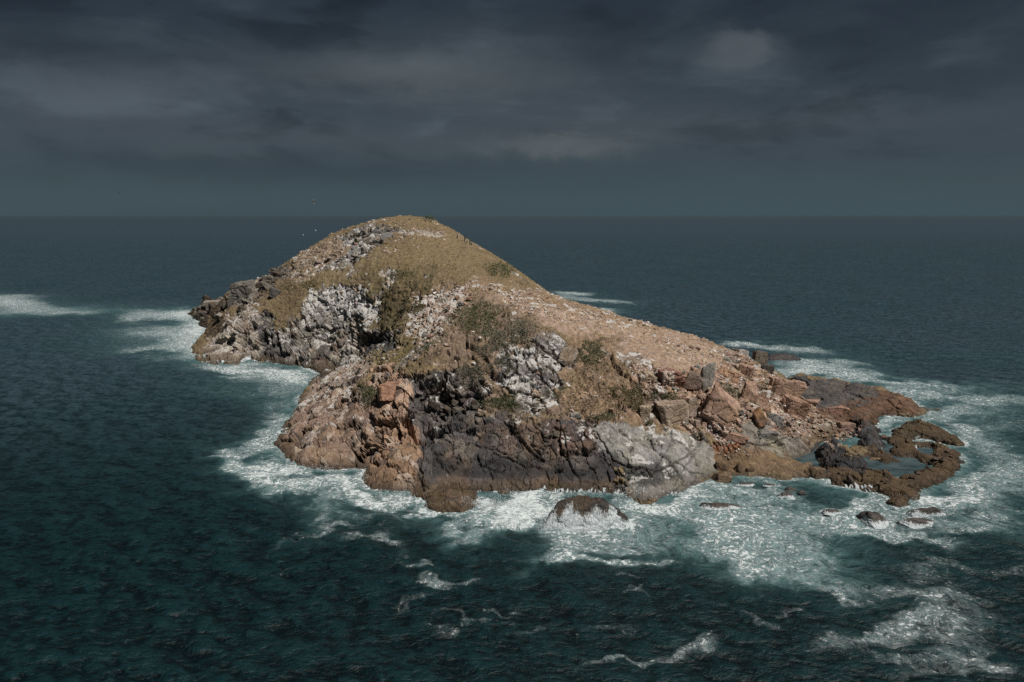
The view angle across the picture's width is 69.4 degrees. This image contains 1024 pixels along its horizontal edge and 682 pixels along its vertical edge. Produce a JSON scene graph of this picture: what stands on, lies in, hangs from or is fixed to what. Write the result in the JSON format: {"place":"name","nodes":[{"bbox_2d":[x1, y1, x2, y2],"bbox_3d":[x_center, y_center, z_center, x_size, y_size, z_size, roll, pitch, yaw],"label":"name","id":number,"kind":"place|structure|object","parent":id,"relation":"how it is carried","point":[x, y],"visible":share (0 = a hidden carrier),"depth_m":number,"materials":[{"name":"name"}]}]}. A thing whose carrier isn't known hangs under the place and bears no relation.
{"place":"outdoors","nodes":[
{"label":"outdoors","id":0,"kind":"place"},
{"bbox_2d":[0,216,1023,681],"bbox_3d":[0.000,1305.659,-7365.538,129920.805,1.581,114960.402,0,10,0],"label":"sea","id":1,"kind":"structure","parent":0,"point":[162,518],"depth_m":127.38,"materials":[{"name":"liquid"}]},
{"bbox_2d":[191,319,971,529],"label":"wave spray","id":2,"kind":"object","parent":1,"relation":"on","point":[547,494],"visible":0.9,"depth_m":128.85,"materials":[{"name":"white liquid"}]},
{"bbox_2d":[542,495,628,532],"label":"sea rock","id":3,"kind":"object","parent":1,"relation":"in","point":[601,513],"visible":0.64,"depth_m":120.15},
{"bbox_2d":[700,503,739,509],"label":"sea rock","id":4,"kind":"object","parent":1,"relation":"in","point":[713,506],"visible":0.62,"depth_m":127.44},
{"bbox_2d":[735,482,754,486],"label":"sea rock","id":5,"kind":"object","parent":1,"relation":"in","point":[747,484],"visible":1,"depth_m":138.91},
{"bbox_2d":[767,353,800,360],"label":"sea rock","id":6,"kind":"object","parent":1,"relation":"in","point":[782,356],"visible":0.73,"depth_m":259.70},
{"bbox_2d":[776,491,795,499],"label":"sea rock","id":7,"kind":"object","parent":1,"relation":"in","point":[786,495],"visible":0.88,"depth_m":132.93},
{"bbox_2d":[784,487,796,490],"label":"sea rock","id":8,"kind":"object","parent":1,"relation":"in","point":[790,489],"visible":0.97,"depth_m":136.52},
{"bbox_2d":[822,509,841,515],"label":"sea rock","id":9,"kind":"object","parent":1,"relation":"in","point":[832,512],"visible":1,"depth_m":125.92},
{"bbox_2d":[856,511,888,528],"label":"sea rock","id":10,"kind":"object","parent":1,"relation":"in","point":[876,520],"visible":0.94,"depth_m":121.64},
{"bbox_2d":[897,518,933,528],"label":"sea rock","id":11,"kind":"object","parent":1,"relation":"in","point":[916,523],"visible":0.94,"depth_m":120.88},
{"bbox_2d":[906,507,946,517],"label":"sea rock","id":12,"kind":"object","parent":1,"relation":"in","point":[922,512],"visible":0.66,"depth_m":124.29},
{"bbox_2d":[0,0,1023,215],"label":"sky","id":13,"kind":"structure","parent":0,"point":[173,107],"materials":[{"name":"grey"}]},
{"bbox_2d":[191,215,964,512],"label":"island hill","id":14,"kind":"structure","parent":0,"point":[628,353],"depth_m":185.51,"materials":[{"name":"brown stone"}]},
{"bbox_2d":[187,294,229,338],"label":"rock ledge","id":15,"kind":"object","parent":14,"relation":"on","point":[211,323],"visible":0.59,"depth_m":300.24,"materials":[{"name":"stone"}]},
{"bbox_2d":[196,305,205,311],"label":"rock","id":16,"kind":"object","parent":15,"relation":"on","point":[199,307],"visible":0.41,"depth_m":361.49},
{"bbox_2d":[197,310,206,316],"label":"rock","id":17,"kind":"object","parent":15,"relation":"on","point":[200,313],"visible":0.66,"depth_m":353.96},
{"bbox_2d":[202,295,212,300],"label":"rock","id":18,"kind":"object","parent":15,"relation":"on","point":[205,297],"visible":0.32,"depth_m":363.04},
{"bbox_2d":[201,299,220,306],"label":"rock","id":19,"kind":"object","parent":15,"relation":"on","point":[206,302],"visible":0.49,"depth_m":360.56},
{"bbox_2d":[208,302,215,310],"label":"rock","id":20,"kind":"object","parent":15,"relation":"on","point":[211,305],"visible":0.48,"depth_m":351.23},
{"bbox_2d":[215,312,222,318],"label":"rock","id":21,"kind":"object","parent":15,"relation":"on","point":[218,315],"visible":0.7,"depth_m":292.96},
{"bbox_2d":[227,279,255,307],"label":"boulder","id":22,"kind":"object","parent":14,"relation":"on","point":[239,291],"visible":0.73,"depth_m":294.08,"materials":[{"name":"stone"}]},
{"bbox_2d":[195,262,294,364],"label":"rock outcrop","id":23,"kind":"object","parent":14,"relation":"on","point":[235,342],"visible":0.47,"depth_m":265.86,"materials":[{"name":"stone"}]},
{"bbox_2d":[260,280,270,288],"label":"rock","id":24,"kind":"object","parent":23,"relation":"on","point":[265,285],"visible":0.75,"depth_m":295.01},
{"bbox_2d":[261,275,272,283],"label":"rock","id":25,"kind":"object","parent":23,"relation":"on","point":[267,279],"visible":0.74,"depth_m":303.45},
{"bbox_2d":[271,270,282,276],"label":"rock","id":26,"kind":"object","parent":23,"relation":"on","point":[278,273],"visible":0.82,"depth_m":303.49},
{"bbox_2d":[241,299,249,304],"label":"rock","id":27,"kind":"object","parent":14,"relation":"on","point":[244,301],"visible":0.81,"depth_m":287.97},
{"bbox_2d":[269,286,281,297],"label":"boulder","id":28,"kind":"object","parent":14,"relation":"on","point":[273,292],"visible":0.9,"depth_m":277.60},
{"bbox_2d":[271,277,281,281],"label":"rock","id":29,"kind":"object","parent":14,"relation":"on","point":[274,279],"visible":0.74,"depth_m":299.85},
{"bbox_2d":[278,280,298,289],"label":"bush","id":30,"kind":"object","parent":14,"relation":"on","point":[288,285],"visible":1,"depth_m":279.40,"materials":[{"name":"green plant"}]},
{"bbox_2d":[298,279,317,290],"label":"bush","id":31,"kind":"object","parent":14,"relation":"on","point":[306,282],"visible":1,"depth_m":266.50,"materials":[{"name":"green plant"}]},
{"bbox_2d":[273,355,381,472],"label":"rock outcrop","id":32,"kind":"object","parent":14,"relation":"on","point":[335,426],"visible":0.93,"depth_m":157.48,"materials":[{"name":"stone"}]},
{"bbox_2d":[252,303,407,378],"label":"rock cliff","id":33,"kind":"structure","parent":14,"relation":"on","point":[324,343],"depth_m":250.12,"materials":[{"name":"stone"}]},
{"bbox_2d":[301,282,382,325],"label":"rock cliff","id":34,"kind":"structure","parent":14,"relation":"on","point":[319,302],"depth_m":256.14,"materials":[{"name":"stone"}]},
{"bbox_2d":[359,380,377,406],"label":"bush","id":35,"kind":"object","parent":14,"relation":"on","point":[369,393],"visible":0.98,"depth_m":157.35,"materials":[{"name":"green plant"}]},
{"bbox_2d":[317,223,450,288],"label":"rock outcrop","id":36,"kind":"object","parent":14,"relation":"on","point":[349,259],"visible":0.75,"depth_m":288.92,"materials":[{"name":"stone"}]},
{"bbox_2d":[358,356,425,492],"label":"rock outcrop","id":37,"kind":"object","parent":14,"relation":"on","point":[392,423],"visible":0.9,"depth_m":148.65,"materials":[{"name":"stone"}]},
{"bbox_2d":[372,372,381,382],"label":"boulder","id":38,"kind":"object","parent":37,"relation":"on","point":[375,377],"visible":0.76,"depth_m":161.08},
{"bbox_2d":[377,380,399,400],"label":"boulder","id":39,"kind":"object","parent":37,"relation":"on","point":[386,391],"visible":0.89,"depth_m":152.61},
{"bbox_2d":[389,269,413,279],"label":"bush","id":40,"kind":"object","parent":14,"relation":"on","point":[404,271],"visible":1,"depth_m":240.18,"materials":[{"name":"green plant"}]},
{"bbox_2d":[408,300,425,313],"bbox_3d":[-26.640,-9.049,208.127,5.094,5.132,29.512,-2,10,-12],"label":"bush","id":41,"kind":"object","parent":14,"relation":"on","point":[417,308],"visible":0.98,"depth_m":209.62,"materials":[{"name":"green plant"}]},
{"bbox_2d":[415,341,434,356],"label":"bush","id":42,"kind":"object","parent":14,"relation":"on","point":[425,345],"visible":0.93,"depth_m":161.32,"materials":[{"name":"green plant"}]},
{"bbox_2d":[401,282,477,344],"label":"rock scree","id":43,"kind":"structure","parent":14,"relation":"on","point":[430,322],"depth_m":188.94,"materials":[{"name":"stone"}]},
{"bbox_2d":[407,362,492,446],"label":"rock cliff","id":44,"kind":"structure","parent":14,"relation":"on","point":[425,418],"depth_m":151.31,"materials":[{"name":"stone"}]},
{"bbox_2d":[429,400,438,409],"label":"rock","id":45,"kind":"object","parent":44,"relation":"on","point":[434,405],"visible":1,"depth_m":150.91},
{"bbox_2d":[443,392,450,397],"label":"rock","id":46,"kind":"object","parent":44,"relation":"on","point":[446,395],"visible":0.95,"depth_m":151.51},
{"bbox_2d":[444,405,451,413],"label":"rock","id":47,"kind":"object","parent":44,"relation":"on","point":[447,409],"visible":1,"depth_m":150.61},
{"bbox_2d":[452,406,464,414],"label":"rock","id":48,"kind":"object","parent":44,"relation":"on","point":[457,409],"visible":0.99,"depth_m":150.45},
{"bbox_2d":[455,364,483,390],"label":"bush","id":49,"kind":"object","parent":14,"relation":"on","point":[468,368],"visible":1,"depth_m":152.93,"materials":[{"name":"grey plant"}]},
{"bbox_2d":[444,301,502,337],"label":"bush","id":50,"kind":"object","parent":14,"relation":"on","point":[476,313],"visible":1,"depth_m":170.85,"materials":[{"name":"green plant"}]},
{"bbox_2d":[476,409,484,415],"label":"boulder","id":51,"kind":"object","parent":14,"relation":"on","point":[480,412],"visible":1,"depth_m":146.63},
{"bbox_2d":[474,320,517,357],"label":"bush","id":52,"kind":"object","parent":14,"relation":"on","point":[498,332],"visible":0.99,"depth_m":157.51,"materials":[{"name":"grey plant"}]},
{"bbox_2d":[484,261,516,278],"bbox_3d":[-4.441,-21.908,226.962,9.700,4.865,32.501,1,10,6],"label":"bush","id":53,"kind":"object","parent":14,"relation":"on","point":[502,267],"visible":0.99,"depth_m":224.75,"materials":[{"name":"green plant"}]},
{"bbox_2d":[473,395,528,410],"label":"bush","id":54,"kind":"object","parent":14,"relation":"on","point":[502,400],"visible":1,"depth_m":148.05,"materials":[{"name":"green plant"}]},
{"bbox_2d":[509,419,517,426],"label":"rock","id":55,"kind":"object","parent":14,"relation":"on","point":[511,421],"visible":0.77,"depth_m":144.01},
{"bbox_2d":[413,410,626,512],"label":"rock slab","id":56,"kind":"object","parent":14,"relation":"on","point":[472,456],"visible":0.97,"depth_m":139.85,"materials":[{"name":"stone"}]},
{"bbox_2d":[544,433,552,438],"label":"rock","id":57,"kind":"object","parent":56,"relation":"on","point":[549,435],"visible":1,"depth_m":142.81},
{"bbox_2d":[551,430,559,436],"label":"rock","id":58,"kind":"object","parent":56,"relation":"on","point":[556,433],"visible":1,"depth_m":142.99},
{"bbox_2d":[502,317,537,343],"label":"bush","id":59,"kind":"object","parent":14,"relation":"on","point":[520,328],"visible":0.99,"depth_m":160.72,"materials":[{"name":"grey plant"}]},
{"bbox_2d":[364,262,702,434],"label":"green plants","id":60,"kind":"object","parent":14,"relation":"on","point":[587,408],"visible":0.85,"depth_m":155.25,"materials":[{"name":"green plant"}]},
{"bbox_2d":[362,261,706,435],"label":"dry scrub","id":61,"kind":"object","parent":14,"relation":"on","point":[522,358],"visible":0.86,"depth_m":156.15,"materials":[{"name":"plant"}]},
{"bbox_2d":[490,330,582,419],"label":"rock cliff","id":62,"kind":"structure","parent":14,"relation":"on","point":[522,370],"depth_m":152.86,"materials":[{"name":"stone"}]},
{"bbox_2d":[485,354,516,376],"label":"bush","id":63,"kind":"object","parent":62,"relation":"on","point":[501,361],"visible":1,"depth_m":153.06,"materials":[{"name":"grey plant"}]},
{"bbox_2d":[536,352,555,376],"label":"bush","id":64,"kind":"object","parent":62,"relation":"on","point":[547,367],"visible":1,"depth_m":153.77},
{"bbox_2d":[543,386,569,399],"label":"bush","id":65,"kind":"object","parent":14,"relation":"on","point":[553,393],"visible":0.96,"depth_m":150.12,"materials":[{"name":"grey plant"}]},
{"bbox_2d":[289,215,837,478],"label":"loose stones","id":66,"kind":"object","parent":14,"relation":"on","point":[728,354],"visible":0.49,"depth_m":178.57,"materials":[{"name":"stone"}]},
{"bbox_2d":[559,347,578,367],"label":"boulder","id":67,"kind":"object","parent":14,"relation":"on","point":[568,356],"visible":0.98,"depth_m":155.91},
{"bbox_2d":[570,412,581,417],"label":"boulder","id":68,"kind":"object","parent":14,"relation":"on","point":[576,415],"visible":0.99,"depth_m":145.54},
{"bbox_2d":[574,339,607,366],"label":"bush","id":69,"kind":"object","parent":14,"relation":"on","point":[596,350],"visible":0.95,"depth_m":160.40,"materials":[{"name":"green plant"}]},
{"bbox_2d":[587,412,616,421],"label":"bush","id":70,"kind":"object","parent":14,"relation":"on","point":[606,417],"visible":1,"depth_m":146.29,"materials":[{"name":"green plant"}]},
{"bbox_2d":[599,359,625,372],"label":"bush","id":71,"kind":"object","parent":14,"relation":"on","point":[611,364],"visible":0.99,"depth_m":158.92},
{"bbox_2d":[605,384,628,398],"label":"bush","id":72,"kind":"object","parent":14,"relation":"on","point":[619,388],"visible":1,"depth_m":152.13,"materials":[{"name":"green plant"}]},
{"bbox_2d":[623,382,644,412],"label":"bush","id":73,"kind":"object","parent":14,"relation":"on","point":[632,392],"visible":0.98,"depth_m":150.20,"materials":[{"name":"green plant"}]},
{"bbox_2d":[639,405,650,420],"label":"boulder","id":74,"kind":"object","parent":14,"relation":"on","point":[645,410],"visible":0.98,"depth_m":147.14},
{"bbox_2d":[643,419,654,426],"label":"bush","id":75,"kind":"object","parent":14,"relation":"on","point":[648,423],"visible":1,"depth_m":146.51,"materials":[{"name":"green plant"}]},
{"bbox_2d":[591,419,716,503],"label":"rock dome","id":76,"kind":"object","parent":14,"relation":"on","point":[660,465],"visible":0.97,"depth_m":140.40,"materials":[{"name":"stone"}]},
{"bbox_2d":[647,386,679,400],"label":"bush","id":77,"kind":"object","parent":14,"relation":"on","point":[661,396],"visible":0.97,"depth_m":151.08,"materials":[{"name":"green plant"}]},
{"bbox_2d":[655,400,688,427],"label":"boulder","id":78,"kind":"object","parent":14,"relation":"on","point":[671,412],"visible":0.83,"depth_m":147.28,"materials":[{"name":"stone"}]},
{"bbox_2d":[693,419,699,428],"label":"boulder","id":79,"kind":"object","parent":14,"relation":"on","point":[697,421],"visible":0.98,"depth_m":148.15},
{"bbox_2d":[715,461,727,471],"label":"boulder","id":80,"kind":"object","parent":14,"relation":"on","point":[721,466],"visible":0.84,"depth_m":144.35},
{"bbox_2d":[712,471,731,482],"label":"boulder","id":81,"kind":"object","parent":14,"relation":"on","point":[724,477],"visible":0.81,"depth_m":140.46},
{"bbox_2d":[738,349,748,355],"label":"boulder","id":82,"kind":"object","parent":14,"relation":"on","point":[744,352],"visible":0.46,"depth_m":264.44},
{"bbox_2d":[630,350,858,450],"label":"rock slope","id":83,"kind":"structure","parent":14,"relation":"on","point":[702,396],"depth_m":157.66,"materials":[{"name":"stone"}]},
{"bbox_2d":[642,370,654,379],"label":"boulder","id":84,"kind":"object","parent":83,"relation":"on","point":[651,375],"visible":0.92,"depth_m":155.27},
{"bbox_2d":[657,368,685,387],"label":"boulder","id":85,"kind":"object","parent":83,"relation":"on","point":[669,377],"visible":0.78,"depth_m":153.01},
{"bbox_2d":[686,396,697,416],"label":"boulder","id":86,"kind":"object","parent":83,"relation":"on","point":[692,402],"visible":0.73,"depth_m":149.17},
{"bbox_2d":[683,371,703,390],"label":"boulder","id":87,"kind":"object","parent":83,"relation":"on","point":[694,380],"visible":0.86,"depth_m":154.63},
{"bbox_2d":[700,362,715,389],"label":"boulder","id":88,"kind":"object","parent":83,"relation":"on","point":[707,373],"visible":0.87,"depth_m":156.69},
{"bbox_2d":[698,383,741,428],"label":"boulder","id":89,"kind":"object","parent":83,"relation":"on","point":[722,408],"visible":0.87,"depth_m":147.74,"materials":[{"name":"stone"}]},
{"bbox_2d":[717,366,740,385],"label":"boulder","id":90,"kind":"object","parent":83,"relation":"on","point":[727,373],"visible":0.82,"depth_m":167.24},
{"bbox_2d":[720,383,740,398],"bbox_3d":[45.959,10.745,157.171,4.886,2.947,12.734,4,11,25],"label":"bush","id":91,"kind":"object","parent":83,"relation":"on","point":[730,388],"visible":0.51,"depth_m":157.75,"materials":[{"name":"green plant"}]},
{"bbox_2d":[719,431,749,443],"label":"boulder","id":92,"kind":"object","parent":83,"relation":"on","point":[739,438],"visible":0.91,"depth_m":148.09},
{"bbox_2d":[738,363,754,377],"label":"boulder","id":93,"kind":"object","parent":83,"relation":"on","point":[747,370],"visible":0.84,"depth_m":178.20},
{"bbox_2d":[739,379,757,403],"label":"boulder","id":94,"kind":"object","parent":83,"relation":"on","point":[749,391],"visible":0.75,"depth_m":156.63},
{"bbox_2d":[751,407,767,428],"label":"boulder","id":95,"kind":"object","parent":83,"relation":"on","point":[759,418],"visible":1,"depth_m":152.36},
{"bbox_2d":[757,390,770,406],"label":"boulder","id":96,"kind":"object","parent":83,"relation":"on","point":[763,399],"visible":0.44,"depth_m":158.93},
{"bbox_2d":[763,407,770,412],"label":"boulder","id":97,"kind":"object","parent":83,"relation":"on","point":[766,409],"visible":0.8,"depth_m":157.63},
{"bbox_2d":[759,384,775,397],"bbox_3d":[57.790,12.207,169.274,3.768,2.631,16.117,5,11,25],"label":"bush","id":98,"kind":"object","parent":83,"relation":"on","point":[762,389],"visible":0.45,"depth_m":171.49,"materials":[{"name":"green plant"}]},
{"bbox_2d":[757,429,778,440],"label":"boulder","id":99,"kind":"object","parent":83,"relation":"on","point":[771,435],"visible":1,"depth_m":151.04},
{"bbox_2d":[761,364,774,373],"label":"boulder","id":100,"kind":"object","parent":83,"relation":"on","point":[769,368],"visible":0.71,"depth_m":194.83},
{"bbox_2d":[766,412,783,425],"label":"boulder","id":101,"kind":"object","parent":83,"relation":"on","point":[777,420],"visible":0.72,"depth_m":155.87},
{"bbox_2d":[766,377,807,397],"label":"boulder","id":102,"kind":"object","parent":83,"relation":"on","point":[793,387],"visible":0.66,"depth_m":174.76,"materials":[{"name":"stone"}]},
{"bbox_2d":[781,394,810,420],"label":"boulder","id":103,"kind":"object","parent":83,"relation":"on","point":[798,407],"visible":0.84,"depth_m":167.60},
{"bbox_2d":[804,399,819,404],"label":"boulder","id":104,"kind":"object","parent":83,"relation":"on","point":[814,401],"visible":0.66,"depth_m":182.70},
{"bbox_2d":[746,467,754,472],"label":"boulder","id":105,"kind":"object","parent":14,"relation":"on","point":[750,469],"visible":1,"depth_m":143.53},
{"bbox_2d":[752,351,767,364],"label":"boulder","id":106,"kind":"object","parent":14,"relation":"on","point":[760,357],"visible":0.67,"depth_m":198.08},
{"bbox_2d":[712,419,821,477],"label":"rock slab","id":107,"kind":"object","parent":14,"relation":"on","point":[764,457],"visible":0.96,"depth_m":147.46,"materials":[{"name":"stone"}]},
{"bbox_2d":[734,463,743,472],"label":"boulder","id":108,"kind":"object","parent":107,"relation":"on","point":[739,467],"visible":1,"depth_m":144.00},
{"bbox_2d":[836,421,855,429],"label":"boulder","id":109,"kind":"object","parent":14,"relation":"on","point":[849,425],"visible":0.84,"depth_m":170.95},
{"bbox_2d":[811,417,892,473],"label":"rock ledge","id":110,"kind":"object","parent":14,"relation":"on","point":[867,434],"visible":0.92,"depth_m":153.81,"materials":[{"name":"stone"}]},
{"bbox_2d":[783,374,921,425],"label":"rock ledge","id":111,"kind":"object","parent":14,"relation":"on","point":[862,402],"visible":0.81,"depth_m":192.78,"materials":[{"name":"stone"}]},
{"bbox_2d":[790,376,809,385],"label":"boulder","id":112,"kind":"object","parent":111,"relation":"on","point":[804,379],"visible":0.52,"depth_m":210.14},
{"bbox_2d":[824,405,849,414],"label":"boulder","id":113,"kind":"object","parent":111,"relation":"on","point":[840,409],"visible":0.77,"depth_m":182.78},
{"bbox_2d":[804,440,964,506],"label":"rock ledge","id":114,"kind":"object","parent":14,"relation":"on","point":[904,485],"visible":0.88,"depth_m":141.54,"materials":[{"name":"stone"}]},
{"bbox_2d":[846,474,853,483],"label":"rock","id":115,"kind":"object","parent":114,"relation":"on","point":[849,479],"visible":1,"depth_m":137.99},
{"bbox_2d":[877,415,963,447],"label":"rock ledge","id":116,"kind":"object","parent":14,"relation":"on","point":[907,430],"visible":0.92,"depth_m":168.71,"materials":[{"name":"stone"}]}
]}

